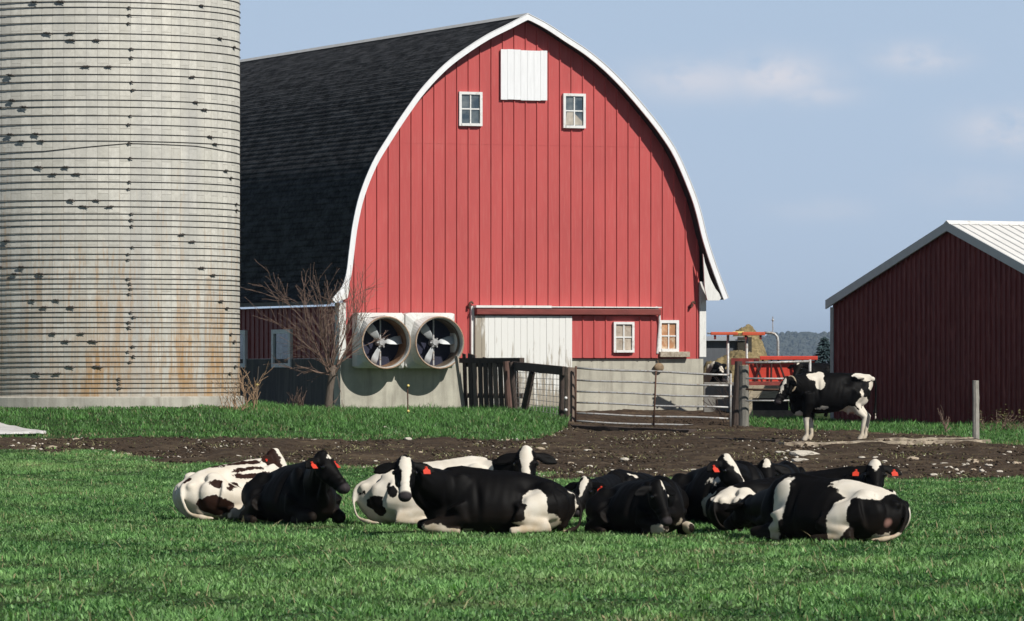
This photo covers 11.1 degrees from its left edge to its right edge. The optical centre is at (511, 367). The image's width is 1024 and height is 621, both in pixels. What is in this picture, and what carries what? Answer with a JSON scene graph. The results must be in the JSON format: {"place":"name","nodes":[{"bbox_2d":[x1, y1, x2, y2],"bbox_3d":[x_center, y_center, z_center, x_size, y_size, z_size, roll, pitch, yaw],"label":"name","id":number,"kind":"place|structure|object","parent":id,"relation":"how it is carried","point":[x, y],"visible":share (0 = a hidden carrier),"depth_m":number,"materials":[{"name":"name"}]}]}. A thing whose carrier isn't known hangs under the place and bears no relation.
{"place":"outdoors","nodes":[
{"label":"outdoors","id":0,"kind":"place"},
{"bbox_2d":[0,446,1023,620],"bbox_3d":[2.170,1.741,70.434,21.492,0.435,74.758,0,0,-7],"label":"grass","id":1,"kind":"structure","parent":0,"point":[904,556],"depth_m":51.91,"materials":[{"name":"green plant"}]},
{"bbox_2d":[0,381,1023,620],"bbox_3d":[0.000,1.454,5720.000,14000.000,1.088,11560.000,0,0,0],"label":"ground","id":2,"kind":"structure","parent":0,"point":[849,451],"depth_m":100.74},
{"bbox_2d":[0,422,45,433],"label":"plastic sheet","id":3,"kind":"object","parent":2,"relation":"on","point":[7,429],"visible":1,"depth_m":113.04,"materials":[{"name":"white plastic"}]},
{"bbox_2d":[0,0,244,408],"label":"silo","id":4,"kind":"object","parent":2,"relation":"on","point":[120,205],"visible":0.99,"depth_m":122.62,"materials":[{"name":"concrete"}]},
{"bbox_2d":[173,448,286,520],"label":"cow","id":5,"kind":"object","parent":2,"relation":"on","point":[213,493],"visible":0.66,"depth_m":66.78},
{"bbox_2d":[217,387,252,409],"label":"dry shrub","id":6,"kind":"object","parent":2,"relation":"on","point":[235,403],"visible":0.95,"depth_m":121.73,"materials":[{"name":"brown plant"}]},
{"bbox_2d":[211,361,268,409],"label":"dry shrub","id":7,"kind":"object","parent":2,"relation":"on","point":[254,400],"visible":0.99,"depth_m":122.62,"materials":[{"name":"brown plant"}]},
{"bbox_2d":[239,450,350,523],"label":"cow","id":8,"kind":"object","parent":2,"relation":"on","point":[302,492],"visible":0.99,"depth_m":65.25},
{"bbox_2d":[287,387,306,405],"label":"dry shrub","id":9,"kind":"object","parent":2,"relation":"on","point":[298,400],"visible":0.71,"depth_m":142.94,"materials":[{"name":"brown plant"}]},
{"bbox_2d":[241,261,387,408],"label":"bare tree","id":10,"kind":"object","parent":2,"relation":"on","point":[331,371],"visible":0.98,"depth_m":140.75,"materials":[{"name":"brown plant"}]},
{"bbox_2d":[407,384,409,412],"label":"fence rod","id":11,"kind":"object","parent":2,"relation":"on","point":[408,385],"visible":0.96,"depth_m":127.99,"materials":[{"name":"metal"}]},
{"bbox_2d":[352,445,556,524],"bbox_3d":[-0.712,1.459,65.117,2.539,0.992,1.149,0,0,-2],"label":"cow","id":12,"kind":"object","parent":2,"relation":"on","point":[375,498],"visible":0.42,"depth_m":64.82},
{"bbox_2d":[374,455,581,533],"bbox_3d":[-0.464,1.485,61.664,2.609,0.947,1.200,0,0,-25],"label":"cow","id":13,"kind":"object","parent":2,"relation":"on","point":[454,499],"visible":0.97,"depth_m":61.50},
{"bbox_2d":[240,13,728,410],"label":"barn","id":14,"kind":"structure","parent":2,"relation":"on","point":[517,186],"depth_m":150.53,"materials":[{"name":"red wood"}]},
{"bbox_2d":[240,330,247,366],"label":"window","id":15,"kind":"structure","parent":14,"relation":"in","point":[244,333],"depth_m":155.26,"materials":[{"name":"white paint"}]},
{"bbox_2d":[271,329,292,366],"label":"window","id":16,"kind":"structure","parent":14,"relation":"in","point":[277,348],"depth_m":152.30,"materials":[{"name":"white paint"}]},
{"bbox_2d":[352,313,410,368],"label":"ventilation fan","id":17,"kind":"object","parent":14,"relation":"attached to","point":[392,350],"visible":0.97,"depth_m":147.93},
{"bbox_2d":[403,313,463,368],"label":"ventilation fan","id":18,"kind":"object","parent":14,"relation":"attached to","point":[437,340],"visible":1,"depth_m":148.50},
{"bbox_2d":[458,92,482,125],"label":"window","id":19,"kind":"structure","parent":14,"relation":"in","point":[470,104],"depth_m":149.32,"materials":[{"name":"white paint"}]},
{"bbox_2d":[474,316,571,407],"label":"sliding door","id":20,"kind":"structure","parent":14,"relation":"in","point":[547,340],"depth_m":149.86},
{"bbox_2d":[500,49,546,100],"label":"hay door","id":21,"kind":"structure","parent":14,"relation":"in","point":[523,73],"depth_m":149.90,"materials":[{"name":"white paint"}]},
{"bbox_2d":[562,93,585,127],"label":"window","id":22,"kind":"structure","parent":14,"relation":"in","point":[573,105],"depth_m":150.56,"materials":[{"name":"white paint"}]},
{"bbox_2d":[572,316,657,357],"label":"sliding door","id":23,"kind":"structure","parent":14,"relation":"in","point":[592,336],"depth_m":150.85,"materials":[{"name":"red wood"}]},
{"bbox_2d":[613,322,634,351],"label":"window","id":24,"kind":"structure","parent":14,"relation":"in","point":[623,332],"depth_m":151.00,"materials":[{"name":"white paint"}]},
{"bbox_2d":[658,320,678,351],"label":"window","id":25,"kind":"structure","parent":14,"relation":"in","point":[669,331],"depth_m":151.70,"materials":[{"name":"white paint"}]},
{"bbox_2d":[454,353,523,408],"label":"board fence","id":26,"kind":"object","parent":2,"relation":"on","point":[490,372],"visible":0.55,"depth_m":143.76,"materials":[{"name":"brown wood"}]},
{"bbox_2d":[502,361,511,408],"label":"fence post","id":27,"kind":"object","parent":2,"relation":"on","point":[507,391],"visible":0.73,"depth_m":139.41,"materials":[{"name":"brown wood"}]},
{"bbox_2d":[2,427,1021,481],"bbox_3d":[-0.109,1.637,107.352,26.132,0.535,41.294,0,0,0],"label":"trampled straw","id":28,"kind":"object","parent":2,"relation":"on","point":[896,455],"visible":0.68,"depth_m":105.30,"materials":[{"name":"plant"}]},
{"bbox_2d":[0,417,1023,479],"bbox_3d":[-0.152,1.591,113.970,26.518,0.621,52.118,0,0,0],"label":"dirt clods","id":29,"kind":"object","parent":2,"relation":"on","point":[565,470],"visible":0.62,"depth_m":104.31,"materials":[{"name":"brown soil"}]},
{"bbox_2d":[509,362,517,408],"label":"fence post","id":30,"kind":"object","parent":2,"relation":"on","point":[513,386],"visible":0.73,"depth_m":138.84,"materials":[{"name":"brown wood"}]},
{"bbox_2d":[17,429,1013,481],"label":"gravel","id":31,"kind":"structure","parent":2,"relation":"on","point":[599,447],"depth_m":102.87,"materials":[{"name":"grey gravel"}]},
{"bbox_2d":[511,361,565,413],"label":"wire fence","id":32,"kind":"object","parent":2,"relation":"on","point":[531,368],"visible":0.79,"depth_m":136.57,"materials":[{"name":"grey metal"}]},
{"bbox_2d":[559,368,564,416],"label":"fence post","id":33,"kind":"object","parent":2,"relation":"on","point":[561,393],"visible":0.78,"depth_m":132.82,"materials":[{"name":"brown wood"}]},
{"bbox_2d":[564,367,574,421],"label":"fence post","id":34,"kind":"object","parent":2,"relation":"on","point":[569,392],"visible":0.89,"depth_m":132.09,"materials":[{"name":"grey wood"}]},
{"bbox_2d":[565,469,689,521],"bbox_3d":[1.290,1.603,64.433,0.958,0.706,3.118,0,0,26],"label":"cow","id":35,"kind":"object","parent":2,"relation":"on","point":[585,488],"visible":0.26,"depth_m":63.82},
{"bbox_2d":[571,425,696,432],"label":"railway tie","id":36,"kind":"object","parent":2,"relation":"on","point":[603,428],"visible":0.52,"depth_m":123.10,"materials":[{"name":"brown wood"}]},
{"bbox_2d":[584,475,694,534],"bbox_3d":[1.533,1.608,61.424,0.985,0.700,2.202,0,0,-21],"label":"cow","id":37,"kind":"object","parent":2,"relation":"on","point":[651,505],"visible":0.98,"depth_m":61.24},
{"bbox_2d":[574,366,731,425],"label":"pipe gate","id":38,"kind":"structure","parent":2,"relation":"on","point":[654,394],"depth_m":131.78,"materials":[{"name":"metal"}]},
{"bbox_2d":[671,453,763,523],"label":"cow","id":39,"kind":"object","parent":2,"relation":"on","point":[700,486],"visible":0.38,"depth_m":65.18},
{"bbox_2d":[704,361,731,381],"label":"cow","id":40,"kind":"object","parent":2,"relation":"on","point":[714,367],"visible":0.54,"depth_m":155.11},
{"bbox_2d":[703,382,733,411],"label":"bunk wall","id":41,"kind":"structure","parent":2,"relation":"on","point":[709,390],"depth_m":147.00,"materials":[{"name":"grey concrete"}]},
{"bbox_2d":[703,363,762,422],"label":"dry shrub","id":42,"kind":"object","parent":2,"relation":"on","point":[719,412],"visible":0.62,"depth_m":133.98,"materials":[{"name":"brown plant"}]},
{"bbox_2d":[731,361,741,425],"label":"fence post","id":43,"kind":"object","parent":2,"relation":"on","point":[735,413],"visible":0.82,"depth_m":132.41,"materials":[{"name":"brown wood"}]},
{"bbox_2d":[703,350,774,390],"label":"hay pile","id":44,"kind":"object","parent":2,"relation":"on","point":[735,354],"visible":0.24,"depth_m":165.54,"materials":[{"name":"beige plant"}]},
{"bbox_2d":[707,317,778,381],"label":"feeder hood","id":45,"kind":"object","parent":2,"relation":"on","point":[760,334],"visible":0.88,"depth_m":149.97,"materials":[{"name":"red paint"}]},
{"bbox_2d":[702,437,783,441],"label":"concrete edging","id":46,"kind":"object","parent":2,"relation":"on","point":[774,440],"visible":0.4,"depth_m":111.00,"materials":[{"name":"grey concrete"}]},
{"bbox_2d":[739,366,748,426],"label":"fence post","id":47,"kind":"object","parent":2,"relation":"on","point":[743,398],"visible":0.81,"depth_m":131.50,"materials":[{"name":"grey wood"}]},
{"bbox_2d":[705,473,788,531],"bbox_3d":[3.448,1.613,63.169,0.995,0.690,3.119,0,0,39],"label":"cow","id":48,"kind":"object","parent":2,"relation":"on","point":[720,501],"visible":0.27,"depth_m":62.14},
{"bbox_2d":[733,324,767,360],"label":"hay pile","id":49,"kind":"object","parent":2,"relation":"on","point":[758,349],"visible":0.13,"depth_m":181.11,"materials":[{"name":"beige plant"}]},
{"bbox_2d":[749,385,797,417],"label":"feed bunk","id":50,"kind":"object","parent":2,"relation":"on","point":[768,409],"visible":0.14,"depth_m":138.00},
{"bbox_2d":[731,356,817,411],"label":"feeder wagon","id":51,"kind":"object","parent":2,"relation":"on","point":[772,370],"visible":0.48,"depth_m":146.10,"materials":[{"name":"red paint"}]},
{"bbox_2d":[746,360,810,401],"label":"pipe fence","id":52,"kind":"object","parent":2,"relation":"on","point":[761,362],"visible":0.67,"depth_m":131.35,"materials":[{"name":"metal"}]},
{"bbox_2d":[754,458,804,477],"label":"cow","id":53,"kind":"object","parent":2,"relation":"on","point":[767,467],"visible":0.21,"depth_m":66.25},
{"bbox_2d":[791,458,808,461],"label":"stone","id":54,"kind":"object","parent":2,"relation":"on","point":[798,459],"visible":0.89,"depth_m":97.83,"materials":[{"name":"beige stone"}]},
{"bbox_2d":[789,450,818,455],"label":"stone","id":55,"kind":"object","parent":2,"relation":"on","point":[799,453],"visible":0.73,"depth_m":101.06,"materials":[{"name":"beige stone"}]},
{"bbox_2d":[787,362,829,416],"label":"cow","id":56,"kind":"object","parent":2,"relation":"on","point":[798,368],"visible":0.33,"depth_m":142.62},
{"bbox_2d":[723,472,910,542],"bbox_3d":[3.238,1.574,59.828,1.232,0.768,3.415,0,0,-34],"label":"cow","id":57,"kind":"object","parent":2,"relation":"on","point":[795,505],"visible":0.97,"depth_m":58.88},
{"bbox_2d":[812,337,829,362],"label":"spruce tree","id":58,"kind":"object","parent":2,"relation":"on","point":[823,349],"visible":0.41,"depth_m":204.82,"materials":[{"name":"green plant"}]},
{"bbox_2d":[774,371,876,440],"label":"cow","id":59,"kind":"object","parent":2,"relation":"on","point":[810,394],"visible":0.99,"depth_m":110.95},
{"bbox_2d":[802,459,901,487],"bbox_3d":[4.024,1.531,64.422,2.303,0.851,1.315,0,0,44],"label":"cow","id":60,"kind":"object","parent":2,"relation":"on","point":[872,472],"visible":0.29,"depth_m":63.53},
{"bbox_2d":[778,439,990,446],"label":"concrete edging","id":61,"kind":"object","parent":2,"relation":"on","point":[815,444],"visible":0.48,"depth_m":108.42,"materials":[{"name":"beige concrete"}]},
{"bbox_2d":[873,437,972,440],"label":"concrete edging","id":62,"kind":"object","parent":2,"relation":"on","point":[911,439],"visible":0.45,"depth_m":110.98,"materials":[{"name":"beige concrete"}]},
{"bbox_2d":[825,220,1023,423],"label":"machine shed","id":63,"kind":"structure","parent":2,"relation":"on","point":[928,326],"depth_m":132.38,"materials":[{"name":"red"}]},
{"bbox_2d":[938,407,951,431],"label":"dry shrub","id":64,"kind":"object","parent":2,"relation":"on","point":[944,422],"visible":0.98,"depth_m":120.06,"materials":[{"name":"plant"}]},
{"bbox_2d":[972,380,978,438],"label":"fence post","id":65,"kind":"object","parent":2,"relation":"on","point":[975,410],"visible":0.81,"depth_m":111.44,"materials":[{"name":"grey wood"}]},
{"bbox_2d":[968,404,1023,430],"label":"bush","id":66,"kind":"object","parent":2,"relation":"on","point":[1004,422],"visible":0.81,"depth_m":121.49,"materials":[{"name":"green plant"}]},
{"bbox_2d":[0,399,1023,444],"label":"bank grass","id":67,"kind":"structure","parent":0,"point":[368,422],"depth_m":118.83,"materials":[{"name":"green plant"}]},
{"bbox_2d":[347,335,827,362],"bbox_3d":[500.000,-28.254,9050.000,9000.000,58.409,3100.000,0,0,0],"label":"hills","id":68,"kind":"structure","parent":0,"point":[796,348],"depth_m":8390.98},
{"bbox_2d":[761,331,829,360],"bbox_3d":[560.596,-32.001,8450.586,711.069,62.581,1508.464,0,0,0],"label":"woodland","id":69,"kind":"object","parent":68,"relation":"on","point":[785,340],"visible":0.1,"depth_m":8470.56,"materials":[{"name":"blue plant"}]},
{"bbox_2d":[240,0,1023,336],"label":"sky","id":70,"kind":"structure","parent":0,"point":[816,142],"materials":[{"name":"blue"}]},
{"bbox_2d":[699,336,751,365],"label":"grey shed","id":71,"kind":"structure","parent":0,"point":[716,348],"depth_m":174.00,"materials":[{"name":"metal"}]}
]}

